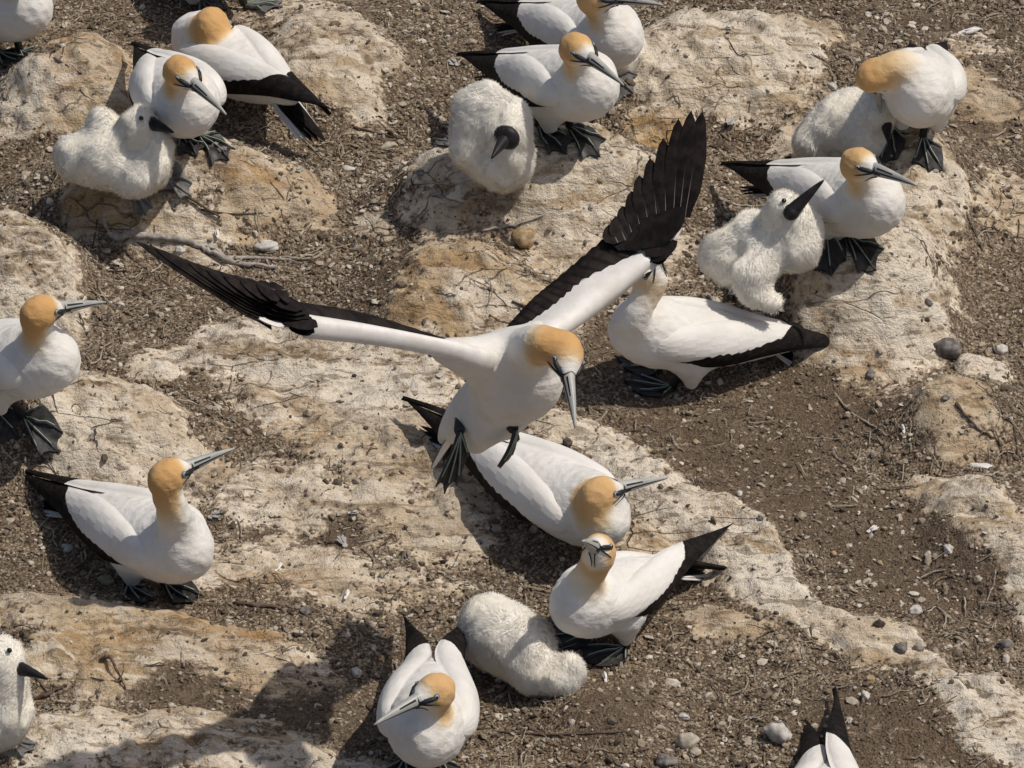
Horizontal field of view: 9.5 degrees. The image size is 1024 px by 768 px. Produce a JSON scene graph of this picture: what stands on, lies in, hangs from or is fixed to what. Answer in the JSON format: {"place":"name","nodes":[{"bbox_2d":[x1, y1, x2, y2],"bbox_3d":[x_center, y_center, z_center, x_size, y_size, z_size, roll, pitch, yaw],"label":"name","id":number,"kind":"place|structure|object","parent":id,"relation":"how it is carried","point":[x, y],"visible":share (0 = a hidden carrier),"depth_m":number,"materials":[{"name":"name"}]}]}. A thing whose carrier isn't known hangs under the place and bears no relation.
{"place":"outdoors","nodes":[
{"label":"outdoors","id":0,"kind":"place"},
{"bbox_2d":[53,57,81,73],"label":"twig","id":1,"kind":"object","parent":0,"point":[57,60],"visible":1,"depth_m":12.67,"materials":[{"name":"brown wood"}]},
{"bbox_2d":[137,111,706,493],"bbox_3d":[-0.052,-0.035,10.538,0.497,0.853,1.120,30,46,33],"label":"gannet","id":2,"kind":"object","parent":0,"point":[522,369],"visible":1,"depth_m":10.63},
{"bbox_2d":[0,0,1023,767],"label":"ground","id":3,"kind":"structure","parent":0,"point":[854,316],"depth_m":11.82,"materials":[{"name":"beige stone"}]},
{"bbox_2d":[0,633,47,757],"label":"gannet chick","id":4,"kind":"object","parent":3,"relation":"on","point":[17,709],"visible":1,"depth_m":10.94,"materials":[{"name":"white"}]},
{"bbox_2d":[0,0,52,67],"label":"gannet","id":5,"kind":"object","parent":3,"relation":"on","point":[22,20],"visible":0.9,"depth_m":12.72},
{"bbox_2d":[32,678,67,699],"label":"twig","id":6,"kind":"object","parent":3,"relation":"on","point":[43,695],"visible":0.98,"depth_m":11.20,"materials":[{"name":"brown wood"}]},
{"bbox_2d":[0,294,105,455],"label":"gannet","id":7,"kind":"object","parent":3,"relation":"on","point":[40,357],"visible":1,"depth_m":11.54,"materials":[{"name":"white"}]},
{"bbox_2d":[61,543,72,551],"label":"pebble","id":8,"kind":"object","parent":3,"relation":"on","point":[68,547],"visible":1,"depth_m":11.59,"materials":[{"name":"stone"}]},
{"bbox_2d":[69,705,79,710],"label":"pebble","id":9,"kind":"object","parent":3,"relation":"on","point":[74,707],"visible":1,"depth_m":11.15,"materials":[{"name":"stone"}]},
{"bbox_2d":[77,654,125,688],"bbox_3d":[-0.740,0.524,11.214,0.093,0.035,0.057,16,40,20],"label":"twig","id":10,"kind":"object","parent":3,"relation":"on","point":[104,657],"visible":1,"depth_m":11.21,"materials":[{"name":"brown wood"}]},
{"bbox_2d":[97,575,114,585],"bbox_3d":[-0.759,0.367,11.501,0.027,0.020,0.029,-21,42,-26],"label":"stone","id":11,"kind":"object","parent":3,"relation":"on","point":[106,580],"visible":1,"depth_m":11.49,"materials":[{"name":"grey stone"}]},
{"bbox_2d":[116,301,124,307],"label":"pebble","id":12,"kind":"object","parent":3,"relation":"on","point":[121,303],"visible":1,"depth_m":12.20,"materials":[{"name":"stone"}]},
{"bbox_2d":[51,102,191,214],"bbox_3d":[-0.783,-0.452,12.254,0.281,0.260,0.201,0,37,0],"label":"gannet chick","id":13,"kind":"object","parent":3,"relation":"on","point":[129,153],"visible":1,"depth_m":12.20,"materials":[{"name":"white"}]},
{"bbox_2d":[25,448,234,603],"bbox_3d":[-0.772,0.179,11.453,0.590,0.392,0.201,30,46,34],"label":"gannet","id":14,"kind":"object","parent":3,"relation":"on","point":[158,531],"visible":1,"depth_m":11.35,"materials":[{"name":"white"}]},
{"bbox_2d":[175,246,184,253],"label":"stone","id":15,"kind":"object","parent":3,"relation":"on","point":[180,249],"visible":1,"depth_m":12.33,"materials":[{"name":"white stone"}]},
{"bbox_2d":[128,41,235,166],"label":"gannet","id":16,"kind":"object","parent":3,"relation":"on","point":[182,96],"visible":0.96,"depth_m":12.20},
{"bbox_2d":[100,217,291,268],"bbox_3d":[-0.638,-0.280,12.332,0.390,0.067,0.047,5,37,7],"label":"branch","id":17,"kind":"object","parent":3,"relation":"on","point":[215,251],"visible":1,"depth_m":12.34,"materials":[{"name":"grey wood"}]},
{"bbox_2d":[158,189,270,217],"bbox_3d":[-0.599,-0.361,12.358,0.228,0.056,0.035,2,37,3],"label":"twig","id":18,"kind":"object","parent":3,"relation":"on","point":[189,198],"visible":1,"depth_m":12.36,"materials":[{"name":"brown wood"}]},
{"bbox_2d":[208,509,222,518],"bbox_3d":[-0.562,0.247,11.650,0.027,0.012,0.023,10,38,13],"label":"feather","id":19,"kind":"object","parent":3,"relation":"on","point":[214,514],"visible":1,"depth_m":11.65,"materials":[{"name":"white"}]},
{"bbox_2d":[215,229,218,237],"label":"feather","id":20,"kind":"object","parent":3,"relation":"on","point":[217,233],"visible":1,"depth_m":12.34,"materials":[{"name":"white"}]},
{"bbox_2d":[216,146,226,152],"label":"pebble","id":21,"kind":"object","parent":3,"relation":"on","point":[224,148],"visible":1,"depth_m":12.38,"materials":[{"name":"stone"}]},
{"bbox_2d":[220,445,228,449],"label":"pebble","id":22,"kind":"object","parent":3,"relation":"on","point":[224,447],"visible":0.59,"depth_m":11.80,"materials":[{"name":"stone"}]},
{"bbox_2d":[186,0,282,12],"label":"gannet","id":23,"kind":"object","parent":3,"relation":"on","point":[264,6],"visible":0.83,"depth_m":13.03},
{"bbox_2d":[171,7,334,141],"bbox_3d":[-0.523,-0.621,12.636,0.176,0.197,0.571,-22,42,-26],"label":"gannet","id":24,"kind":"object","parent":3,"relation":"on","point":[247,64],"visible":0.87,"depth_m":12.60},
{"bbox_2d":[225,595,302,616],"bbox_3d":[-0.459,0.415,11.416,0.146,0.017,0.051,6,37,8],"label":"twig","id":25,"kind":"object","parent":3,"relation":"on","point":[239,603],"visible":1,"depth_m":11.42,"materials":[{"name":"brown wood"}]},
{"bbox_2d":[253,239,278,251],"bbox_3d":[-0.496,-0.277,12.367,0.051,0.022,0.032,-11,38,-14],"label":"stone","id":26,"kind":"object","parent":3,"relation":"on","point":[268,245],"visible":1,"depth_m":12.36,"materials":[{"name":"white stone"}]},
{"bbox_2d":[275,562,281,570],"bbox_3d":[-0.438,0.342,11.517,0.007,0.010,0.024,23,43,27],"label":"feather","id":27,"kind":"object","parent":3,"relation":"on","point":[278,566],"visible":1,"depth_m":11.52,"materials":[{"name":"white"}]},
{"bbox_2d":[299,606,310,615],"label":"pebble","id":28,"kind":"object","parent":3,"relation":"on","point":[305,610],"visible":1,"depth_m":11.41,"materials":[{"name":"stone"}]},
{"bbox_2d":[286,243,350,259],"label":"twig","id":29,"kind":"object","parent":3,"relation":"on","point":[308,258],"visible":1,"depth_m":12.35,"materials":[{"name":"wood"}]},
{"bbox_2d":[303,139,351,175],"bbox_3d":[-0.405,-0.478,12.606,0.030,0.018,0.228,-25,44,-29],"label":"twig","id":30,"kind":"object","parent":3,"relation":"on","point":[306,142],"visible":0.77,"depth_m":12.60,"materials":[{"name":"wood"}]},
{"bbox_2d":[336,534,347,547],"bbox_3d":[-0.321,0.295,11.577,0.019,0.012,0.034,-8,38,-10],"label":"feather","id":31,"kind":"object","parent":3,"relation":"on","point":[341,539],"visible":1,"depth_m":11.58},
{"bbox_2d":[344,589,349,598],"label":"feather","id":32,"kind":"object","parent":3,"relation":"on","point":[347,591],"visible":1,"depth_m":11.45,"materials":[{"name":"white"}]},
{"bbox_2d":[342,165,355,170],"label":"stone","id":33,"kind":"object","parent":3,"relation":"on","point":[349,168],"visible":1,"depth_m":12.56,"materials":[{"name":"white stone"}]},
{"bbox_2d":[350,667,362,677],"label":"pebble","id":34,"kind":"object","parent":3,"relation":"on","point":[356,671],"visible":1,"depth_m":11.28,"materials":[{"name":"stone"}]},
{"bbox_2d":[357,177,364,183],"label":"pebble","id":35,"kind":"object","parent":3,"relation":"on","point":[361,180],"visible":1,"depth_m":12.52,"materials":[{"name":"stone"}]},
{"bbox_2d":[379,141,395,149],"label":"stone","id":36,"kind":"object","parent":3,"relation":"on","point":[387,145],"visible":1,"depth_m":12.63,"materials":[{"name":"beige stone"}]},
{"bbox_2d":[353,126,432,138],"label":"twig","id":37,"kind":"object","parent":3,"relation":"on","point":[360,128],"visible":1,"depth_m":12.66,"materials":[{"name":"brown wood"}]},
{"bbox_2d":[398,101,406,106],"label":"pebble","id":38,"kind":"object","parent":3,"relation":"on","point":[403,104],"visible":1,"depth_m":12.74,"materials":[{"name":"stone"}]},
{"bbox_2d":[415,188,423,194],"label":"stone","id":39,"kind":"object","parent":3,"relation":"on","point":[419,191],"visible":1,"depth_m":12.35,"materials":[{"name":"grey stone"}]},
{"bbox_2d":[416,169,423,175],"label":"pebble","id":40,"kind":"object","parent":3,"relation":"on","point":[419,172],"visible":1,"depth_m":12.37,"materials":[{"name":"stone"}]},
{"bbox_2d":[373,615,479,767],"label":"gannet","id":41,"kind":"object","parent":3,"relation":"on","point":[428,711],"visible":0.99,"depth_m":10.83,"materials":[{"name":"white"}]},
{"bbox_2d":[448,58,458,65],"bbox_3d":[-0.123,-0.677,12.899,0.025,0.011,0.021,0,37,0],"label":"feather","id":42,"kind":"object","parent":3,"relation":"on","point":[451,61],"visible":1,"depth_m":12.90,"materials":[{"name":"white"}]},
{"bbox_2d":[432,78,536,194],"bbox_3d":[-0.078,-0.507,12.273,0.165,0.226,0.288,-29,46,-33],"label":"gannet chick","id":43,"kind":"object","parent":3,"relation":"on","point":[488,140],"visible":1,"depth_m":12.21,"materials":[{"name":"white"}]},
{"bbox_2d":[491,524,501,532],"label":"pebble","id":44,"kind":"object","parent":3,"relation":"on","point":[496,528],"visible":1,"depth_m":11.60,"materials":[{"name":"stone"}]},
{"bbox_2d":[489,314,510,323],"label":"twig","id":45,"kind":"object","parent":3,"relation":"on","point":[495,318],"visible":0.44,"depth_m":12.07,"materials":[{"name":"brown wood"}]},
{"bbox_2d":[0,0,1023,767],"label":"twig litter","id":46,"kind":"object","parent":3,"relation":"on","point":[600,416],"visible":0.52,"depth_m":11.97,"materials":[{"name":"brown plant"}]},
{"bbox_2d":[2,0,1023,767],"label":"pale flakes","id":47,"kind":"object","parent":3,"relation":"on","point":[740,446],"visible":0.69,"depth_m":11.83,"materials":[{"name":"white stone"}]},
{"bbox_2d":[480,210,554,231],"bbox_3d":[0.012,-0.323,12.288,0.153,0.045,0.014,-2,37,-3],"label":"twig","id":48,"kind":"object","parent":3,"relation":"on","point":[504,225],"visible":1,"depth_m":12.29,"materials":[{"name":"grey wood"}]},
{"bbox_2d":[512,300,524,306],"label":"twig","id":49,"kind":"object","parent":3,"relation":"on","point":[520,304],"visible":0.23,"depth_m":12.09,"materials":[{"name":"brown wood"}]},
{"bbox_2d":[456,591,588,698],"bbox_3d":[0.020,0.479,11.228,0.266,0.167,0.149,15,40,19],"label":"gannet chick","id":50,"kind":"object","parent":3,"relation":"on","point":[512,642],"visible":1,"depth_m":11.18,"materials":[{"name":"white"}]},
{"bbox_2d":[512,227,534,248],"bbox_3d":[0.023,-0.293,12.285,0.048,0.041,0.041,-21,42,-26],"label":"stone","id":51,"kind":"object","parent":3,"relation":"on","point":[522,237],"visible":1,"depth_m":12.27,"materials":[{"name":"beige stone"}]},
{"bbox_2d":[401,396,666,546],"bbox_3d":[-0.008,0.142,11.588,0.614,0.192,0.191,26,44,30],"label":"gannet","id":52,"kind":"object","parent":3,"relation":"on","point":[567,495],"visible":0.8,"depth_m":11.47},
{"bbox_2d":[529,524,538,532],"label":"pebble","id":53,"kind":"object","parent":3,"relation":"on","point":[534,528],"visible":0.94,"depth_m":11.59,"materials":[{"name":"stone"}]},
{"bbox_2d":[456,32,623,159],"bbox_3d":[0.066,-0.645,12.354,0.183,0.385,0.666,-21,42,-25],"label":"gannet","id":54,"kind":"object","parent":3,"relation":"on","point":[570,78],"visible":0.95,"depth_m":12.24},
{"bbox_2d":[563,438,572,446],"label":"stone","id":55,"kind":"object","parent":3,"relation":"on","point":[566,442],"visible":0.99,"depth_m":11.78,"materials":[{"name":"grey stone"}]},
{"bbox_2d":[477,719,660,755],"bbox_3d":[0.085,0.638,11.121,0.364,0.040,0.083,4,37,6],"label":"twig","id":56,"kind":"object","parent":3,"relation":"on","point":[551,734],"visible":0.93,"depth_m":11.12,"materials":[{"name":"brown wood"}]},
{"bbox_2d":[476,0,663,104],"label":"gannet","id":57,"kind":"object","parent":3,"relation":"on","point":[613,30],"visible":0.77,"depth_m":12.61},
{"bbox_2d":[603,671,606,681],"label":"feather","id":58,"kind":"object","parent":3,"relation":"on","point":[605,676],"visible":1,"depth_m":11.21,"materials":[{"name":"white"}]},
{"bbox_2d":[619,363,626,369],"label":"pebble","id":59,"kind":"object","parent":3,"relation":"on","point":[621,366],"visible":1,"depth_m":12.04,"materials":[{"name":"stone"}]},
{"bbox_2d":[617,37,648,75],"bbox_3d":[0.222,-0.684,12.777,0.128,0.133,0.148,0,37,0],"label":"gannet chick","id":60,"kind":"object","parent":3,"relation":"on","point":[633,66],"visible":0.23,"depth_m":12.72,"materials":[{"name":"white"}]},
{"bbox_2d":[549,523,732,666],"bbox_3d":[0.232,0.281,11.305,0.189,0.411,0.553,27,45,31],"label":"gannet","id":61,"kind":"object","parent":3,"relation":"on","point":[602,587],"visible":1,"depth_m":11.23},
{"bbox_2d":[655,754,677,767],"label":"stone","id":62,"kind":"object","parent":3,"relation":"on","point":[664,760],"visible":1,"depth_m":11.07,"materials":[{"name":"grey stone"}]},
{"bbox_2d":[678,713,689,720],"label":"pebble","id":63,"kind":"object","parent":3,"relation":"on","point":[684,716],"visible":1,"depth_m":11.17,"materials":[{"name":"stone"}]},
{"bbox_2d":[674,732,699,748],"bbox_3d":[0.317,0.646,11.119,0.046,0.033,0.036,0,37,0],"label":"stone","id":64,"kind":"object","parent":3,"relation":"on","point":[688,740],"visible":1,"depth_m":11.11,"materials":[{"name":"beige stone"}]},
{"bbox_2d":[690,747,700,756],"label":"pebble","id":65,"kind":"object","parent":3,"relation":"on","point":[696,751],"visible":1,"depth_m":11.10,"materials":[{"name":"stone"}]},
{"bbox_2d":[608,263,829,396],"bbox_3d":[0.445,-0.169,11.920,0.532,0.483,0.207,-4,37,-6],"label":"gannet","id":66,"kind":"object","parent":3,"relation":"on","point":[690,342],"visible":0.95,"depth_m":11.90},
{"bbox_2d":[724,118,737,124],"bbox_3d":[0.450,-0.542,12.652,0.024,0.014,0.045,8,38,10],"label":"feather","id":67,"kind":"object","parent":3,"relation":"on","point":[730,122],"visible":1,"depth_m":12.65,"materials":[{"name":"white"}]},
{"bbox_2d":[736,490,742,495],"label":"pebble","id":68,"kind":"object","parent":3,"relation":"on","point":[739,493],"visible":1,"depth_m":11.68,"materials":[{"name":"stone"}]},
{"bbox_2d":[719,197,762,206],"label":"twig","id":69,"kind":"object","parent":3,"relation":"on","point":[733,203],"visible":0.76,"depth_m":12.43,"materials":[{"name":"grey wood"}]},
{"bbox_2d":[695,180,824,314],"bbox_3d":[0.482,-0.268,11.988,0.233,0.370,0.255,-25,44,-29],"label":"gannet chick","id":70,"kind":"object","parent":3,"relation":"on","point":[748,257],"visible":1,"depth_m":11.91,"materials":[{"name":"white"}]},
{"bbox_2d":[756,124,770,141],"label":"twig","id":71,"kind":"object","parent":3,"relation":"on","point":[759,139],"visible":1,"depth_m":12.65,"materials":[{"name":"wood"}]},
{"bbox_2d":[760,681,768,688],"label":"pebble","id":72,"kind":"object","parent":3,"relation":"on","point":[763,684],"visible":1,"depth_m":11.25,"materials":[{"name":"stone"}]},
{"bbox_2d":[762,722,791,743],"bbox_3d":[0.480,0.631,11.110,0.051,0.048,0.039,21,42,25],"label":"stone","id":73,"kind":"object","parent":3,"relation":"on","point":[777,732],"visible":1,"depth_m":11.09,"materials":[{"name":"grey stone"}]},
{"bbox_2d":[720,147,916,275],"bbox_3d":[0.625,-0.415,12.109,0.196,0.379,0.647,-14,39,-18],"label":"gannet","id":74,"kind":"object","parent":3,"relation":"on","point":[858,200],"visible":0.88,"depth_m":11.98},
{"bbox_2d":[794,686,858,767],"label":"gannet","id":75,"kind":"object","parent":3,"relation":"on","point":[813,752],"visible":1,"depth_m":10.99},
{"bbox_2d":[828,82,837,90],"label":"pebble","id":76,"kind":"object","parent":3,"relation":"on","point":[833,86],"visible":1,"depth_m":12.71,"materials":[{"name":"stone"}]},
{"bbox_2d":[790,85,896,157],"bbox_3d":[0.680,-0.526,12.431,0.224,0.180,0.158,12,39,16],"label":"gannet chick","id":77,"kind":"object","parent":3,"relation":"on","point":[838,122],"visible":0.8,"depth_m":12.39,"materials":[{"name":"white"}]},
{"bbox_2d":[846,717,852,723],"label":"pebble","id":78,"kind":"object","parent":3,"relation":"on","point":[849,721],"visible":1,"depth_m":11.13,"materials":[{"name":"stone"}]},
{"bbox_2d":[833,392,881,429],"bbox_3d":[0.666,0.055,11.896,0.012,0.036,0.179,-17,40,-21],"label":"twig","id":79,"kind":"object","parent":3,"relation":"on","point":[845,406],"visible":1,"depth_m":11.90,"materials":[{"name":"wood"}]},
{"bbox_2d":[861,690,869,700],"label":"stone","id":80,"kind":"object","parent":3,"relation":"on","point":[865,695],"visible":1,"depth_m":11.17,"materials":[{"name":"white stone"}]},
{"bbox_2d":[866,675,874,681],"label":"pebble","id":81,"kind":"object","parent":3,"relation":"on","point":[870,678],"visible":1,"depth_m":11.23,"materials":[{"name":"stone"}]},
{"bbox_2d":[865,369,875,378],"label":"stone","id":82,"kind":"object","parent":3,"relation":"on","point":[870,373],"visible":1,"depth_m":12.00,"materials":[{"name":"grey stone"}]},
{"bbox_2d":[867,525,878,532],"bbox_3d":[0.681,0.273,11.577,0.026,0.011,0.015,-24,43,-28],"label":"feather","id":83,"kind":"object","parent":3,"relation":"on","point":[873,527],"visible":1,"depth_m":11.57,"materials":[{"name":"white"}]},
{"bbox_2d":[872,619,885,627],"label":"stone","id":84,"kind":"object","parent":3,"relation":"on","point":[878,623],"visible":1,"depth_m":11.33,"materials":[{"name":"stone"}]},
{"bbox_2d":[895,642,907,652],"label":"stone","id":85,"kind":"object","parent":3,"relation":"on","point":[901,647],"visible":1,"depth_m":11.31,"materials":[{"name":"grey stone"}]},
{"bbox_2d":[855,40,966,171],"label":"gannet","id":86,"kind":"object","parent":3,"relation":"on","point":[916,86],"visible":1,"depth_m":12.21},
{"bbox_2d":[909,604,922,614],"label":"pebble","id":87,"kind":"object","parent":3,"relation":"on","point":[916,609],"visible":1,"depth_m":11.39,"materials":[{"name":"stone"}]},
{"bbox_2d":[913,640,926,650],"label":"stone","id":88,"kind":"object","parent":3,"relation":"on","point":[920,645],"visible":1,"depth_m":11.31,"materials":[{"name":"beige stone"}]},
{"bbox_2d":[925,298,933,306],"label":"stone","id":89,"kind":"object","parent":3,"relation":"on","point":[928,302],"visible":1,"depth_m":12.06,"materials":[{"name":"grey stone"}]},
{"bbox_2d":[941,395,949,400],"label":"pebble","id":90,"kind":"object","parent":3,"relation":"on","point":[946,397],"visible":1,"depth_m":11.77,"materials":[{"name":"stone"}]},
{"bbox_2d":[933,337,961,359],"bbox_3d":[0.847,-0.070,12.055,0.069,0.044,0.043,0,37,0],"label":"stone","id":91,"kind":"object","parent":3,"relation":"on","point":[949,348],"visible":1,"depth_m":12.04,"materials":[{"name":"grey stone"}]},
{"bbox_2d":[943,544,952,553],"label":"pebble","id":92,"kind":"object","parent":3,"relation":"on","point":[948,548],"visible":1,"depth_m":11.50,"materials":[{"name":"stone"}]},
{"bbox_2d":[963,597,965,617],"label":"twig","id":93,"kind":"object","parent":3,"relation":"on","point":[964,598],"visible":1,"depth_m":11.41,"materials":[{"name":"wood"}]},
{"bbox_2d":[958,26,981,33],"bbox_3d":[0.962,-0.743,12.909,0.050,0.014,0.019,0,37,0],"label":"feather","id":94,"kind":"object","parent":3,"relation":"on","point":[971,30],"visible":1,"depth_m":12.90,"materials":[{"name":"white"}]},
{"bbox_2d":[955,402,995,437],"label":"twig","id":95,"kind":"object","parent":3,"relation":"on","point":[957,404],"visible":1,"depth_m":11.75,"materials":[{"name":"brown wood"}]},
{"bbox_2d":[971,185,979,192],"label":"pebble","id":96,"kind":"object","parent":3,"relation":"on","point":[977,188],"visible":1,"depth_m":12.41,"materials":[{"name":"stone"}]},
{"bbox_2d":[973,575,981,582],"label":"pebble","id":97,"kind":"object","parent":3,"relation":"on","point":[977,578],"visible":1,"depth_m":11.43,"materials":[{"name":"stone"}]},
{"bbox_2d":[969,463,992,469],"bbox_3d":[0.895,0.157,11.738,0.046,0.013,0.020,7,38,9],"label":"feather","id":98,"kind":"object","parent":3,"relation":"on","point":[978,465],"visible":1,"depth_m":11.73,"materials":[{"name":"white"}]},
{"bbox_2d":[957,677,1015,696],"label":"twig","id":99,"kind":"object","parent":3,"relation":"on","point":[960,679],"visible":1,"depth_m":11.17,"materials":[{"name":"wood"}]},
{"bbox_2d":[993,344,1007,354],"bbox_3d":[0.960,-0.069,12.076,0.029,0.019,0.023,0,37,0],"label":"stone","id":100,"kind":"object","parent":3,"relation":"on","point":[1001,349],"visible":1,"depth_m":12.07,"materials":[{"name":"white stone"}]},
{"bbox_2d":[995,640,1012,649],"bbox_3d":[0.910,0.480,11.339,0.026,0.021,0.027,27,45,31],"label":"stone","id":101,"kind":"object","parent":3,"relation":"on","point":[1006,644],"visible":1,"depth_m":11.33,"materials":[{"name":"grey stone"}]},
{"bbox_2d":[998,434,1023,445],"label":"twig","id":102,"kind":"object","parent":3,"relation":"on","point":[1008,440],"visible":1,"depth_m":11.78,"materials":[{"name":"brown wood"}]},
{"bbox_2d":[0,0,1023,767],"bbox_3d":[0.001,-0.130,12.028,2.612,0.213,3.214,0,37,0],"label":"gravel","id":103,"kind":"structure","parent":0,"point":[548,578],"depth_m":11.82,"materials":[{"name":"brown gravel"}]}
]}

